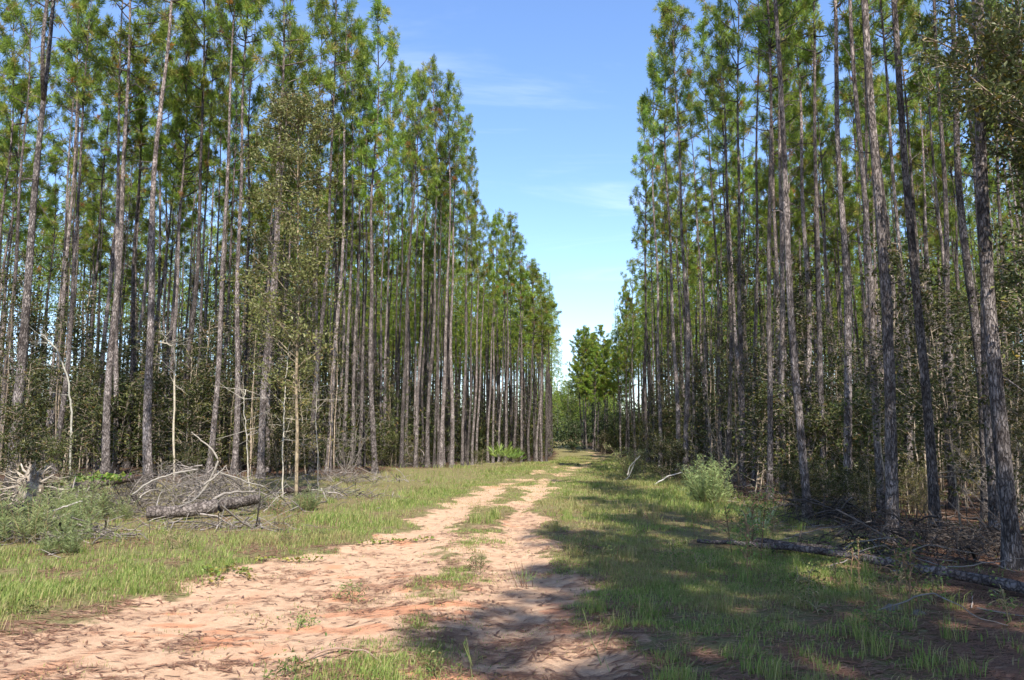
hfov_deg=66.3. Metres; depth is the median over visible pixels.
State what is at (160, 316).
understory shrub
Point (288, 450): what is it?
dead shrub
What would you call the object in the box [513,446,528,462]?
roadside bush
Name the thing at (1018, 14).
pine tree
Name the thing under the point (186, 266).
pine tree
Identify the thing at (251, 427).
understory shrub
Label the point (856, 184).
pine tree
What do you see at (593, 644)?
grass stalk
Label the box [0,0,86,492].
pine tree
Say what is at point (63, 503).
dog fennel
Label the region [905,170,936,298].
pine tree
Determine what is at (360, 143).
pine tree
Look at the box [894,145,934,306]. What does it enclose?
pine tree
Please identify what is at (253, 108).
pine tree
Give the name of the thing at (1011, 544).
pine tree
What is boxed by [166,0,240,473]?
pine tree
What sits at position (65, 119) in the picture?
pine tree
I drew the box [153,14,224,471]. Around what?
pine tree
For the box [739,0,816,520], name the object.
pine tree
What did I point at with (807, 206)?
pine tree
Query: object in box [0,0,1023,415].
sky
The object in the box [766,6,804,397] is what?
pine tree
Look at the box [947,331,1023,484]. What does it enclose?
understory shrub
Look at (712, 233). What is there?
pine tree
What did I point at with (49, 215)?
pine tree
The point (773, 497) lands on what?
sapling
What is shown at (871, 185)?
pine tree
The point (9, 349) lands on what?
understory shrub
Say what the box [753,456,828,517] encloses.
shrub
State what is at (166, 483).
brush pile
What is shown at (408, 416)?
understory shrub
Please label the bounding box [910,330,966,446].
understory shrub
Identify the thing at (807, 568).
weed plant
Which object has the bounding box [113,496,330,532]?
brush pile
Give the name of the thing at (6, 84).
pine tree
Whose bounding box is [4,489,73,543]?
weed plant
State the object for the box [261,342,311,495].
bare sapling
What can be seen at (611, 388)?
pine tree
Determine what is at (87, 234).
pine tree
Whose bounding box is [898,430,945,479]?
understory shrub
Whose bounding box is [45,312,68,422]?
understory shrub
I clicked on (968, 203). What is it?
pine tree
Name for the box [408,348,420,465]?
understory shrub
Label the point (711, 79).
pine tree
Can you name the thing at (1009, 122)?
pine tree
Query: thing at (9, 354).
understory shrub
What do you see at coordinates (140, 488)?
dead branch
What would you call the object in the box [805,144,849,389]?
pine tree
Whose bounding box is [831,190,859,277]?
pine tree
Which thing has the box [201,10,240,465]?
pine tree
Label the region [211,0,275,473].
pine tree
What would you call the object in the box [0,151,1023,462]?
wood
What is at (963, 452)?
dead shrub
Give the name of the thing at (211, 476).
dead branch
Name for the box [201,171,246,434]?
pine tree
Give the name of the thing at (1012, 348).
understory shrub
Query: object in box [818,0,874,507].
pine tree
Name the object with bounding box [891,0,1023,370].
oak tree
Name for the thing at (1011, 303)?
understory shrub
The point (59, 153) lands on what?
pine tree
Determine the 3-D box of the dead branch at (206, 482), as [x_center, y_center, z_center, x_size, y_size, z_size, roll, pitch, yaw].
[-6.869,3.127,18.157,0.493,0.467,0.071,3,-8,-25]
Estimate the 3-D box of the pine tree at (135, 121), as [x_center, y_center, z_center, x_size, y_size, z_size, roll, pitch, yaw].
[-15.830,-3.754,31.747,2.584,18.670,2.546,1,-7,-5]
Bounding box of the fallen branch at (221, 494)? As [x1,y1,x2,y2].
[211,490,256,499]
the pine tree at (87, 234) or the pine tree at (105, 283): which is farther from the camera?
the pine tree at (105, 283)
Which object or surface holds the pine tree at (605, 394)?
on the ground at (160, 623)
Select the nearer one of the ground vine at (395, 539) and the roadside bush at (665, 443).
the ground vine at (395, 539)
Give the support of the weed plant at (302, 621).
on the ground at (160, 623)
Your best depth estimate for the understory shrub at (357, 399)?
52.20 m
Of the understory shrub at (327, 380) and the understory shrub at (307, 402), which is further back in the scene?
the understory shrub at (327, 380)
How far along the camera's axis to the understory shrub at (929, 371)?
30.19 m
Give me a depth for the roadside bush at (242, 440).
29.73 m
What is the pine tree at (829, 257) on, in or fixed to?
on the ground at (160, 623)
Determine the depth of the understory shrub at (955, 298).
33.91 m
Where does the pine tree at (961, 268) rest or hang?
on the ground at (160, 623)
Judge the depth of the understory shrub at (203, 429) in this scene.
35.49 m
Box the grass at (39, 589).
[0,456,1023,679]
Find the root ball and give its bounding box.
[0,460,68,517]
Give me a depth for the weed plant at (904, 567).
7.19 m
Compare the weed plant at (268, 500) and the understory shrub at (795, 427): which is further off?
the understory shrub at (795, 427)
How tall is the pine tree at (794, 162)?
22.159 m
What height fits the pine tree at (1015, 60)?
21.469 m
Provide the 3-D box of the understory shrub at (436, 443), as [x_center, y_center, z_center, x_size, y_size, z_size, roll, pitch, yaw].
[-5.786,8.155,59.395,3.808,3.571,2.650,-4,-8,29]
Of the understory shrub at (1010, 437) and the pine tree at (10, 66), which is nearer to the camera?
the understory shrub at (1010, 437)
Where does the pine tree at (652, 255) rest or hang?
on the ground at (160, 623)
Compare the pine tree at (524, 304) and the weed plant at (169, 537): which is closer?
the weed plant at (169, 537)
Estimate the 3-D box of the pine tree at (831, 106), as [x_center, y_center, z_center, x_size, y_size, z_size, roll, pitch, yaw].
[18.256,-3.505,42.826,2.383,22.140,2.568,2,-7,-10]
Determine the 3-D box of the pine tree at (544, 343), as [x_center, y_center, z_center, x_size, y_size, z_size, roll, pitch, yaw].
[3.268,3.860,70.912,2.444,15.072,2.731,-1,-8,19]
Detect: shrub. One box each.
[0,244,63,466]
[0,268,85,469]
[0,291,21,473]
[0,319,18,403]
[3,416,43,462]
[6,406,94,467]
[7,283,124,462]
[10,338,55,426]
[15,320,51,407]
[34,384,67,428]
[39,237,81,437]
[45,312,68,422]
[46,342,112,467]
[48,327,96,466]
[53,329,128,471]
[54,372,164,474]
[64,353,120,465]
[71,342,145,466]
[93,252,179,465]
[113,326,167,466]
[118,325,140,380]
[119,338,160,468]
[120,316,198,474]
[130,333,227,473]
[136,313,234,473]
[140,385,222,461]
[142,298,169,470]
[143,313,182,382]
[160,328,229,461]
[176,271,233,381]
[179,248,250,447]
[194,299,251,466]
[201,333,257,470]
[205,232,288,408]
[205,425,265,464]
[220,398,282,466]
[232,337,257,399]
[233,315,321,470]
[240,409,328,476]
[244,330,267,473]
[257,258,320,460]
[268,355,344,475]
[270,311,325,453]
[270,407,337,467]
[273,329,324,468]
[301,416,357,460]
[304,333,351,464]
[317,373,385,471]
[319,415,366,466]
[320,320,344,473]
[321,332,368,435]
[335,350,345,462]
[336,356,367,459]
[348,381,368,441]
[350,417,398,465]
[364,359,405,447]
[365,426,420,465]
[382,363,395,465]
[393,354,433,454]
[394,390,420,451]
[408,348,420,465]
[410,397,441,460]
[413,424,458,457]
[642,351,683,463]
[649,385,683,464]
[650,428,673,460]
[653,312,703,431]
[663,396,700,468]
[675,393,724,473]
[679,354,713,417]
[681,404,702,462]
[688,393,717,466]
[690,393,713,454]
[690,424,775,481]
[692,322,757,453]
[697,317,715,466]
[699,363,726,444]
[701,401,751,476]
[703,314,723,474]
[706,247,787,463]
[712,242,745,485]
[712,348,751,456]
[720,333,817,494]
[723,312,752,410]
[728,255,860,490]
[731,352,792,479]
[739,232,775,487]
[743,385,900,486]
[745,338,766,483]
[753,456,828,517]
[773,368,831,470]
[784,299,813,482]
[784,480,815,512]
[794,311,871,459]
[795,290,839,410]
[797,453,829,508]
[798,340,828,393]
[808,461,859,508]
[810,391,956,487]
[812,475,859,519]
[813,404,858,480]
[814,375,942,503]
[817,411,858,485]
[819,335,867,465]
[829,456,884,515]
[834,469,884,521]
[839,255,938,475]
[842,338,863,395]
[848,230,1023,526]
[848,454,883,521]
[852,347,864,401]
[863,285,897,464]
[876,298,883,380]
[879,256,966,511]
[881,360,945,486]
[894,329,936,400]
[895,277,912,389]
[895,300,921,408]
[896,324,955,483]
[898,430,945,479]
[898,454,924,513]
[900,444,945,513]
[904,454,940,515]
[905,287,979,475]
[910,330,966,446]
[915,348,941,495]
[919,391,980,507]
[924,301,954,490]
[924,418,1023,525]
[927,293,978,482]
[937,233,1023,515]
[938,358,979,469]
[938,398,978,488]
[939,413,979,478]
[940,281,976,493]
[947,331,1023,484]
[950,300,977,395]
[952,328,1023,473]
[954,288,980,393]
[957,343,978,480]
[966,351,1023,502]
[969,308,1023,464]
[974,198,1023,464]
[980,341,1023,513]
[995,247,1022,480]
[1006,405,1023,495]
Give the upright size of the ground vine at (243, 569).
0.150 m
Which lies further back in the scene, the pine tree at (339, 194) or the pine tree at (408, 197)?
the pine tree at (408, 197)
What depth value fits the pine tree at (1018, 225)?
32.82 m
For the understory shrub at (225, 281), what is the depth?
37.43 m
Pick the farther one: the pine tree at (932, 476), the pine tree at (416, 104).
the pine tree at (416, 104)
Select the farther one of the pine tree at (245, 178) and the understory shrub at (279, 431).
the pine tree at (245, 178)
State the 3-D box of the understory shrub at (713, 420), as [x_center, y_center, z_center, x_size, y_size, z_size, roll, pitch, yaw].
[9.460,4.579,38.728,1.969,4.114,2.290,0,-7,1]
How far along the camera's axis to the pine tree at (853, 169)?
46.84 m
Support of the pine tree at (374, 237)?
on the ground at (160, 623)
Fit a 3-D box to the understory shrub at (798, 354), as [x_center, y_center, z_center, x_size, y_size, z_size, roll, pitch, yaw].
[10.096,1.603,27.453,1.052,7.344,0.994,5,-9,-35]
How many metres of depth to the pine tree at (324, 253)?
51.84 m
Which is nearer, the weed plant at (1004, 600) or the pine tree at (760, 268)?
the weed plant at (1004, 600)
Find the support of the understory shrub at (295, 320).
on the ground at (160, 623)
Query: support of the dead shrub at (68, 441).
on the ground at (160, 623)
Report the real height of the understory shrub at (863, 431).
4.053 m
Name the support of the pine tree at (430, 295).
on the ground at (160, 623)
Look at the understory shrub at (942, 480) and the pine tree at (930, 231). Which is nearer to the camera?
the understory shrub at (942, 480)
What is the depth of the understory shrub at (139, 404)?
31.45 m
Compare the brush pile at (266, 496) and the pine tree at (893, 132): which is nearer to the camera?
the brush pile at (266, 496)
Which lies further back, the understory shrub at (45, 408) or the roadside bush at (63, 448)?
the understory shrub at (45, 408)
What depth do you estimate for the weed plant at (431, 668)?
5.51 m
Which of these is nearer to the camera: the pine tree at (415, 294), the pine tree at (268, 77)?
the pine tree at (268, 77)
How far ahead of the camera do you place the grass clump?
13.83 m
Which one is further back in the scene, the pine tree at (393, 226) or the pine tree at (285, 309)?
the pine tree at (393, 226)
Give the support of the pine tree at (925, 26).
on the ground at (160, 623)
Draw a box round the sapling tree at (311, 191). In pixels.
[216,77,352,500]
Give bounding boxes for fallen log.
[0,499,43,515]
[62,474,133,491]
[146,499,217,518]
[218,495,259,511]
[284,486,311,493]
[752,538,870,554]
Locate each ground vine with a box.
[60,470,131,486]
[199,564,224,585]
[222,562,256,579]
[255,555,322,561]
[356,535,433,544]
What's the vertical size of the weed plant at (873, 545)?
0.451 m
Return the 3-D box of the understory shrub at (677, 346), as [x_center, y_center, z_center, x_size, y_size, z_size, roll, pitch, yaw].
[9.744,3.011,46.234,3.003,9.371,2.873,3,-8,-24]
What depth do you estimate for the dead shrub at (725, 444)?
32.85 m
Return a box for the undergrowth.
[0,302,1023,478]
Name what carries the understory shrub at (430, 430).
on the ground at (160, 623)
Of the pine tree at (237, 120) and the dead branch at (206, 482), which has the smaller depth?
the dead branch at (206, 482)
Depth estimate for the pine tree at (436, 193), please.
42.28 m
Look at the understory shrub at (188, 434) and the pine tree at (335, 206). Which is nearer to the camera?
the understory shrub at (188, 434)
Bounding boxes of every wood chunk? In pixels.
[886,603,902,611]
[911,609,926,615]
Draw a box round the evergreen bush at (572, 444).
[563,420,587,451]
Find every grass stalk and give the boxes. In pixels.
[462,638,476,678]
[508,562,536,588]
[582,608,613,671]
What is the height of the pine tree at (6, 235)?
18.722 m
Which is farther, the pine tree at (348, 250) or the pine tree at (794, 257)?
the pine tree at (794, 257)
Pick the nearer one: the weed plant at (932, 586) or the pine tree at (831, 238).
the weed plant at (932, 586)
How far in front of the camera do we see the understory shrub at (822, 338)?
46.44 m
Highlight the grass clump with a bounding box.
[738,506,776,529]
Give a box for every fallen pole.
[10,501,82,525]
[697,539,1023,594]
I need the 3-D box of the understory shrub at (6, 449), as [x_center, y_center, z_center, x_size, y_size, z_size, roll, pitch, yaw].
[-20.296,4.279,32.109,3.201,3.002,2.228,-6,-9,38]
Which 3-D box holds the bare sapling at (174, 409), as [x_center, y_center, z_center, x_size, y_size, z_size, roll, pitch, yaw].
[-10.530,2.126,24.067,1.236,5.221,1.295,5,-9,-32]
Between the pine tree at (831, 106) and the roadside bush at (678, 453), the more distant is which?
the pine tree at (831, 106)
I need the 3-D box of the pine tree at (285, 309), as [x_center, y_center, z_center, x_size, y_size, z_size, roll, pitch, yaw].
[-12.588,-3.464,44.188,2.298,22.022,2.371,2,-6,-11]
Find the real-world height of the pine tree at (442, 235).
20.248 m
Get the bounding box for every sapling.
[29,326,77,483]
[154,328,190,487]
[213,374,267,490]
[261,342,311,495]
[299,363,342,489]
[700,484,778,558]
[719,504,774,578]
[734,482,783,528]
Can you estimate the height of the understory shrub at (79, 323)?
7.616 m
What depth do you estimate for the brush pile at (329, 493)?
21.56 m
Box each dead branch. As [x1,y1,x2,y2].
[132,469,197,494]
[133,489,171,501]
[180,488,215,506]
[191,432,218,498]
[204,465,226,484]
[217,471,264,486]
[653,472,680,484]
[780,521,870,539]
[818,537,898,557]
[827,544,898,567]
[859,545,993,562]
[877,593,1007,625]
[890,558,1023,571]
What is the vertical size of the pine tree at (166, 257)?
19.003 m
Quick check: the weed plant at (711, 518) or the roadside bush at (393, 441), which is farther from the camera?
the roadside bush at (393, 441)
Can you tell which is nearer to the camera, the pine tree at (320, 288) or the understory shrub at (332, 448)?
the understory shrub at (332, 448)
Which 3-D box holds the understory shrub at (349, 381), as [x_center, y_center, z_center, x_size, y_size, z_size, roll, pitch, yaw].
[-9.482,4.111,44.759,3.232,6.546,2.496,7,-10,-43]
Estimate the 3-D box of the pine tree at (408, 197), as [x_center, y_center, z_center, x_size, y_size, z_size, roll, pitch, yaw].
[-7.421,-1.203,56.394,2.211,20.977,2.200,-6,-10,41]
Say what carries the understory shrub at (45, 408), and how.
on the ground at (160, 623)
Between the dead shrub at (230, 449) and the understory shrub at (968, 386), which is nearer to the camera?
the understory shrub at (968, 386)
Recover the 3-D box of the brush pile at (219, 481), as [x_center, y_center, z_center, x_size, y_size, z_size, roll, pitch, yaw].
[-7.438,3.528,19.503,3.516,1.225,2.508,0,-7,0]
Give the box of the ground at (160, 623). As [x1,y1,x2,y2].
[0,438,1023,679]
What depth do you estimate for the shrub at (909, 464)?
17.64 m
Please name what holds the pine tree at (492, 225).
on the ground at (160, 623)
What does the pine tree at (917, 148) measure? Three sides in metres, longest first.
18.766 x 2.864 x 2.288 m
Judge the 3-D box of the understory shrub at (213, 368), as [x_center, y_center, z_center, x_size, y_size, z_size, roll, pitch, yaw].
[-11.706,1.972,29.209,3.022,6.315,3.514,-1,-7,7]
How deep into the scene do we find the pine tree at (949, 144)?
35.53 m
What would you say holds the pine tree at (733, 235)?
on the ground at (160, 623)
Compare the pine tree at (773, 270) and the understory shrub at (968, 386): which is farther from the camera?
the pine tree at (773, 270)
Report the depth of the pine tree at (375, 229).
46.73 m
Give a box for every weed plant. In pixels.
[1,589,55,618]
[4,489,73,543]
[43,498,105,541]
[46,476,92,516]
[156,520,197,549]
[253,632,330,678]
[265,494,282,510]
[270,499,311,531]
[273,491,283,510]
[277,532,294,543]
[277,598,328,630]
[294,518,328,541]
[296,493,309,510]
[321,568,374,603]
[397,640,478,679]
[456,548,492,573]
[569,523,624,558]
[655,528,720,569]
[673,533,700,547]
[684,507,716,535]
[735,514,755,529]
[764,506,786,539]
[778,553,832,615]
[785,553,831,575]
[822,583,920,644]
[824,534,879,587]
[852,560,927,594]
[859,531,891,554]
[865,525,947,615]
[895,557,954,605]
[972,567,1021,624]
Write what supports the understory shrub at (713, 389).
on the ground at (160, 623)
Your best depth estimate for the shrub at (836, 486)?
15.78 m
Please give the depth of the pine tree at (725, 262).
56.66 m
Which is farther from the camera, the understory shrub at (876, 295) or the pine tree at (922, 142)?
the pine tree at (922, 142)
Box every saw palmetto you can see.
[485,441,520,464]
[506,449,526,463]
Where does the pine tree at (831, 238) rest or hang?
on the ground at (160, 623)
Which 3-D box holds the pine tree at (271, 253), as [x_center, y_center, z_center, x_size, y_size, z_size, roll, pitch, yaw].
[-10.433,-4.503,35.348,2.482,21.238,2.872,5,-8,-14]
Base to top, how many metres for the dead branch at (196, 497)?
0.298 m
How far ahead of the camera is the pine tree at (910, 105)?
26.64 m
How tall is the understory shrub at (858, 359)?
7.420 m
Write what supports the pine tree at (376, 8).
on the ground at (160, 623)
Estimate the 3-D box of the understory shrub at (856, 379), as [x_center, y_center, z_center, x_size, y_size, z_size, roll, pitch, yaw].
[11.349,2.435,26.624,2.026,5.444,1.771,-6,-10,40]
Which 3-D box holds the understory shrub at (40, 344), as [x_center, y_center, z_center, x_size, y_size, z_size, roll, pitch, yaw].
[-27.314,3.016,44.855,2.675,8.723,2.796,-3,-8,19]
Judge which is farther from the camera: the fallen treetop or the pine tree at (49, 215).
the pine tree at (49, 215)
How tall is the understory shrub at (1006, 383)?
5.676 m
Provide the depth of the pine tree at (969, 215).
48.63 m
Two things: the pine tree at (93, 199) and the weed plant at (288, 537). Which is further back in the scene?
the pine tree at (93, 199)
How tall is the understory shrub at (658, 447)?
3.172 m
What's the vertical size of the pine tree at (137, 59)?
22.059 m
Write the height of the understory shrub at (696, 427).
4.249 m
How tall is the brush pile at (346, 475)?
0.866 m
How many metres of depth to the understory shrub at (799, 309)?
26.03 m
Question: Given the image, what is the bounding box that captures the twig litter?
[0,468,1023,679]
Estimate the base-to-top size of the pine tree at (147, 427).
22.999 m
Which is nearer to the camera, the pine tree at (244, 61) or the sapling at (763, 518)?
the sapling at (763, 518)
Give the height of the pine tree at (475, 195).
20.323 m
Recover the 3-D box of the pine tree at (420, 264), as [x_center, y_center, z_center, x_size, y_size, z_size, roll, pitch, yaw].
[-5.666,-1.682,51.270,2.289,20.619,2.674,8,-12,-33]
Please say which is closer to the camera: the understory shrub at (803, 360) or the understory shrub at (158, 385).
the understory shrub at (158, 385)
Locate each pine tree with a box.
[0,0,14,167]
[0,0,52,472]
[0,0,59,273]
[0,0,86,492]
[0,57,29,291]
[0,77,58,330]
[0,114,16,243]
[0,121,59,363]
[3,26,36,402]
[18,49,64,348]
[22,140,85,465]
[37,90,95,416]
[40,0,114,470]
[41,0,98,465]
[43,0,115,473]
[54,0,96,460]
[60,200,131,461]
[63,139,99,465]
[69,40,130,466]
[70,163,104,372]
[79,0,176,477]
[79,167,110,383]
[80,165,109,370]
[87,153,135,334]
[90,35,162,470]
[91,99,120,382]
[94,0,175,473]
[101,178,145,364]
[105,156,165,367]
[108,0,181,467]
[111,114,146,382]
[112,109,151,323]
[120,0,198,489]
[120,104,158,465]
[121,0,184,466]
[139,4,180,373]
[143,73,191,465]
[144,118,193,350]
[145,48,199,381]
[149,1,224,466]
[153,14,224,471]
[161,148,196,360]
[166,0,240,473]
[172,137,202,375]
[173,89,212,368]
[181,105,216,369]
[188,0,236,466]
[190,63,233,464]
[196,84,250,378]
[200,0,261,473]
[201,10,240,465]
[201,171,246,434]
[210,53,272,464]
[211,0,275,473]
[213,165,250,341]
[220,147,254,378]
[221,85,243,360]
[225,0,272,468]
[226,124,267,368]
[232,186,268,383]
[234,180,269,421]
[244,0,339,478]
[248,95,268,403]
[250,42,293,397]
[250,131,299,463]
[251,87,294,403]
[252,18,319,467]
[256,164,273,360]
[258,0,321,471]
[263,183,296,365]
[265,181,304,402]
[268,162,314,363]
[270,76,302,463]
[278,203,296,355]
[279,95,308,463]
[285,176,307,338]
[286,0,352,467]
[294,136,333,381]
[295,144,321,415]
[301,129,326,382]
[301,192,332,415]
[305,0,365,473]
[306,215,340,368]
[310,206,330,405]
[318,0,372,471]
[319,130,355,416]
[320,146,358,463]
[321,44,353,459]
[321,167,358,406]
[323,144,351,309]
[324,121,375,464]
[325,12,375,465]
[329,189,355,346]
[331,185,369,463]
[338,179,368,385]
[341,147,374,417]
[343,18,377,466]
[345,0,414,473]
[345,33,390,466]
[348,68,370,465]
[361,156,390,465]
[361,191,394,462]
[365,176,387,426]
[368,113,402,465]
[373,25,411,465]
[377,211,406,462]
[383,60,418,463]
[389,132,414,428]
[390,65,440,466]
[395,70,427,466]
[395,184,427,463]
[396,167,421,460]
[399,82,429,460]
[410,106,441,467]
[411,176,442,466]
[411,181,433,455]
[418,54,466,467]
[419,192,451,389]
[420,68,474,467]
[424,193,472,466]
[428,89,452,466]
[431,92,470,467]
[432,191,447,464]
[436,151,458,434]
[439,183,456,415]
[454,145,482,464]
[454,184,491,464]
[455,119,481,466]
[473,205,497,460]
[478,211,509,462]
[481,215,507,462]
[491,222,523,461]
[495,211,533,462]
[503,233,535,462]
[509,274,538,462]
[514,264,555,461]
[530,298,553,461]
[531,276,557,461]
[539,303,561,461]
[563,329,592,449]
[568,325,598,450]
[569,333,588,447]
[575,348,594,448]
[577,345,607,451]
[578,324,614,451]
[579,332,599,447]
[583,332,606,449]
[595,339,612,450]
[596,338,618,431]
[597,352,617,445]
[608,326,633,458]
[608,343,631,414]
[609,352,635,410]
[615,297,642,452]
[617,282,640,456]
[618,257,644,458]
[629,96,669,463]
[632,46,682,465]
[633,186,669,461]
[638,0,689,471]
[648,170,684,433]
[649,160,694,457]
[651,138,677,464]
[652,0,709,474]
[657,137,708,466]
[669,149,698,464]
[674,188,713,457]
[675,189,723,418]
[676,90,716,469]
[682,15,734,472]
[683,26,746,475]
[694,0,745,480]
[696,0,763,485]
[696,113,749,468]
[699,173,725,405]
[701,206,743,304]
[704,226,727,390]
[706,97,737,465]
[713,220,737,331]
[719,158,766,295]
[720,165,766,465]
[722,116,748,330]
[724,102,754,470]
[728,95,761,472]
[735,0,775,486]
[738,0,813,499]
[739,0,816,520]
[739,0,826,482]
[740,0,817,493]
[741,155,766,378]
[750,126,799,275]
[750,157,772,378]
[751,66,810,458]
[755,180,797,328]
[758,124,792,393]
[758,134,793,421]
[759,197,776,301]
[760,107,813,375]
[761,0,830,488]
[765,247,803,335]
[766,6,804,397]
[773,177,810,316]
[774,13,816,474]
[775,33,842,457]
[776,125,812,375]
[779,190,814,380]
[780,0,845,494]
[787,164,825,394]
[790,126,831,407]
[794,2,840,465]
[794,188,813,338]
[803,80,839,413]
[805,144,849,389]
[808,135,861,336]
[809,184,843,346]
[813,214,855,338]
[817,74,876,357]
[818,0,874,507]
[822,91,860,396]
[830,0,884,516]
[831,0,915,492]
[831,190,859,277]
[832,162,862,384]
[833,0,890,484]
[833,0,895,380]
[833,20,878,471]
[833,152,854,287]
[844,42,902,382]
[846,100,879,328]
[848,90,890,265]
[854,0,908,541]
[858,0,919,502]
[860,108,903,327]
[860,205,900,287]
[869,75,911,351]
[870,0,934,310]
[874,74,903,460]
[877,228,896,299]
[880,0,942,537]
[887,135,936,269]
[890,10,960,481]
[894,76,936,356]
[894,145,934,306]
[897,0,962,508]
[898,63,969,478]
[899,0,966,487]
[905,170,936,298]
[907,15,966,347]
[908,0,1015,283]
[914,69,975,475]
[916,79,964,471]
[917,92,971,445]
[918,140,977,434]
[926,141,951,297]
[931,0,992,520]
[937,104,967,398]
[937,234,979,388]
[941,0,1007,529]
[956,0,1023,571]
[957,141,978,299]
[960,0,1014,374]
[961,104,996,264]
[966,1,1023,342]
[966,65,1007,293]
[971,140,1001,261]
[984,0,1023,229]
[986,15,1023,262]
[987,132,1021,393]
[987,142,1014,278]
[988,0,1023,263]
[988,165,1012,279]
[999,0,1023,218]
[999,135,1023,192]
[1003,140,1023,311]
[1004,188,1023,229]
[1005,155,1023,238]
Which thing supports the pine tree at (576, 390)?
on the ground at (160, 623)
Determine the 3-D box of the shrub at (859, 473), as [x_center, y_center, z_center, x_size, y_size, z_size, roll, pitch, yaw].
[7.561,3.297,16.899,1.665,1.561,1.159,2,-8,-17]
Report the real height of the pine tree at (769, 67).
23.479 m
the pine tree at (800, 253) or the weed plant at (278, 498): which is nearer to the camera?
the weed plant at (278, 498)
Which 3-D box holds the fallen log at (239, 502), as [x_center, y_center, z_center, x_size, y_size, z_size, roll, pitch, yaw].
[-5.739,3.437,16.530,0.298,0.316,0.924,-6,-9,39]
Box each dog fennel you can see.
[0,481,48,543]
[28,479,81,523]
[36,517,93,555]
[66,471,118,518]
[105,493,138,521]
[245,490,272,507]
[290,485,328,510]
[676,453,736,503]
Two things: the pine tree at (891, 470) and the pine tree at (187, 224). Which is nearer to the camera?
the pine tree at (891, 470)
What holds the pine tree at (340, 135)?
on the ground at (160, 623)
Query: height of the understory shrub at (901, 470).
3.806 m
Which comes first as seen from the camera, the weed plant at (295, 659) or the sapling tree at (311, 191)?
the weed plant at (295, 659)
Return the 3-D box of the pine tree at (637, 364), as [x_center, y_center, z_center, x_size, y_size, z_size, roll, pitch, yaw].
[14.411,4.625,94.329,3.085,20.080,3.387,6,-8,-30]
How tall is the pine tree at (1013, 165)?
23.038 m
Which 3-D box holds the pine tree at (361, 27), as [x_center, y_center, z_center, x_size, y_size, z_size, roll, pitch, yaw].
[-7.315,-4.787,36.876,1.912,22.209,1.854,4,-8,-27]
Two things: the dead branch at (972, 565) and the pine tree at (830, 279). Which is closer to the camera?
the dead branch at (972, 565)
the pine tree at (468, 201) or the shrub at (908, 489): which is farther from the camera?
the pine tree at (468, 201)
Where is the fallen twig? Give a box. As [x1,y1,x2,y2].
[301,647,380,661]
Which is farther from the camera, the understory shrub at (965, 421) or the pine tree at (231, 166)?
the pine tree at (231, 166)
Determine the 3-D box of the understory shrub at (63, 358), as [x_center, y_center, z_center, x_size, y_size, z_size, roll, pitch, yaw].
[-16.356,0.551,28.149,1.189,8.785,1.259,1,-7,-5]
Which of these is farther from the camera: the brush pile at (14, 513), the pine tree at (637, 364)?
the pine tree at (637, 364)
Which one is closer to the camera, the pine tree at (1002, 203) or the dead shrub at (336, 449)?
the dead shrub at (336, 449)
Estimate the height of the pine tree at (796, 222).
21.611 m
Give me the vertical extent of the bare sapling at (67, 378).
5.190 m
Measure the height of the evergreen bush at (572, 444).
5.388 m
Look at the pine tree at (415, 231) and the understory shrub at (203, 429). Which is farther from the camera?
the pine tree at (415, 231)
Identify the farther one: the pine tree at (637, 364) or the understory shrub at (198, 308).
the pine tree at (637, 364)
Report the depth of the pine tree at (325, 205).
42.81 m
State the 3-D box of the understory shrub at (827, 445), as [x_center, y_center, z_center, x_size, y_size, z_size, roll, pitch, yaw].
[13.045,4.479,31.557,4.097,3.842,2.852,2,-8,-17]
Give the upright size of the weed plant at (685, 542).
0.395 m
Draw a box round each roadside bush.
[0,353,60,504]
[22,425,93,487]
[152,442,218,491]
[213,400,267,471]
[378,427,410,466]
[404,425,427,466]
[468,449,491,466]
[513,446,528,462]
[593,430,614,454]
[624,415,653,472]
[643,431,686,479]
[657,440,693,480]
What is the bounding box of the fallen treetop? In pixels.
[603,443,661,479]
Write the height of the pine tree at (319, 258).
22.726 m
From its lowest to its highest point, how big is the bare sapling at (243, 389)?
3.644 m
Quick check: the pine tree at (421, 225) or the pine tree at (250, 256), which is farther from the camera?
the pine tree at (421, 225)
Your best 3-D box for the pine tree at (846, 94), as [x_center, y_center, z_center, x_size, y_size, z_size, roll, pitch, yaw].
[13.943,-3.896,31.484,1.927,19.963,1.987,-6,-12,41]
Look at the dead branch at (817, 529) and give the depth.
12.22 m
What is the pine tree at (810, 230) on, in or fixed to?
on the ground at (160, 623)
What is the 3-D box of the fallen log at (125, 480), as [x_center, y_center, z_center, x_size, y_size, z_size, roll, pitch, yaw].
[-10.121,3.550,19.204,1.576,0.486,0.280,7,-10,-43]
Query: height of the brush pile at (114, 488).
1.175 m
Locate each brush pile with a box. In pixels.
[0,467,85,512]
[0,495,106,542]
[1,477,141,517]
[1,503,149,547]
[52,456,212,500]
[52,480,198,519]
[101,458,276,507]
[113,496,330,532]
[123,464,287,494]
[131,457,259,507]
[188,482,379,512]
[251,475,445,500]
[272,457,427,483]
[347,439,436,466]
[719,485,927,527]
[772,486,1000,562]
[879,491,1023,566]
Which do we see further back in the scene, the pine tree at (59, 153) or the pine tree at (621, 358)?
the pine tree at (621, 358)
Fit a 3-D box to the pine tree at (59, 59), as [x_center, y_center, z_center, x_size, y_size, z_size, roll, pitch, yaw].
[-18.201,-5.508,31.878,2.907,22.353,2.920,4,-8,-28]

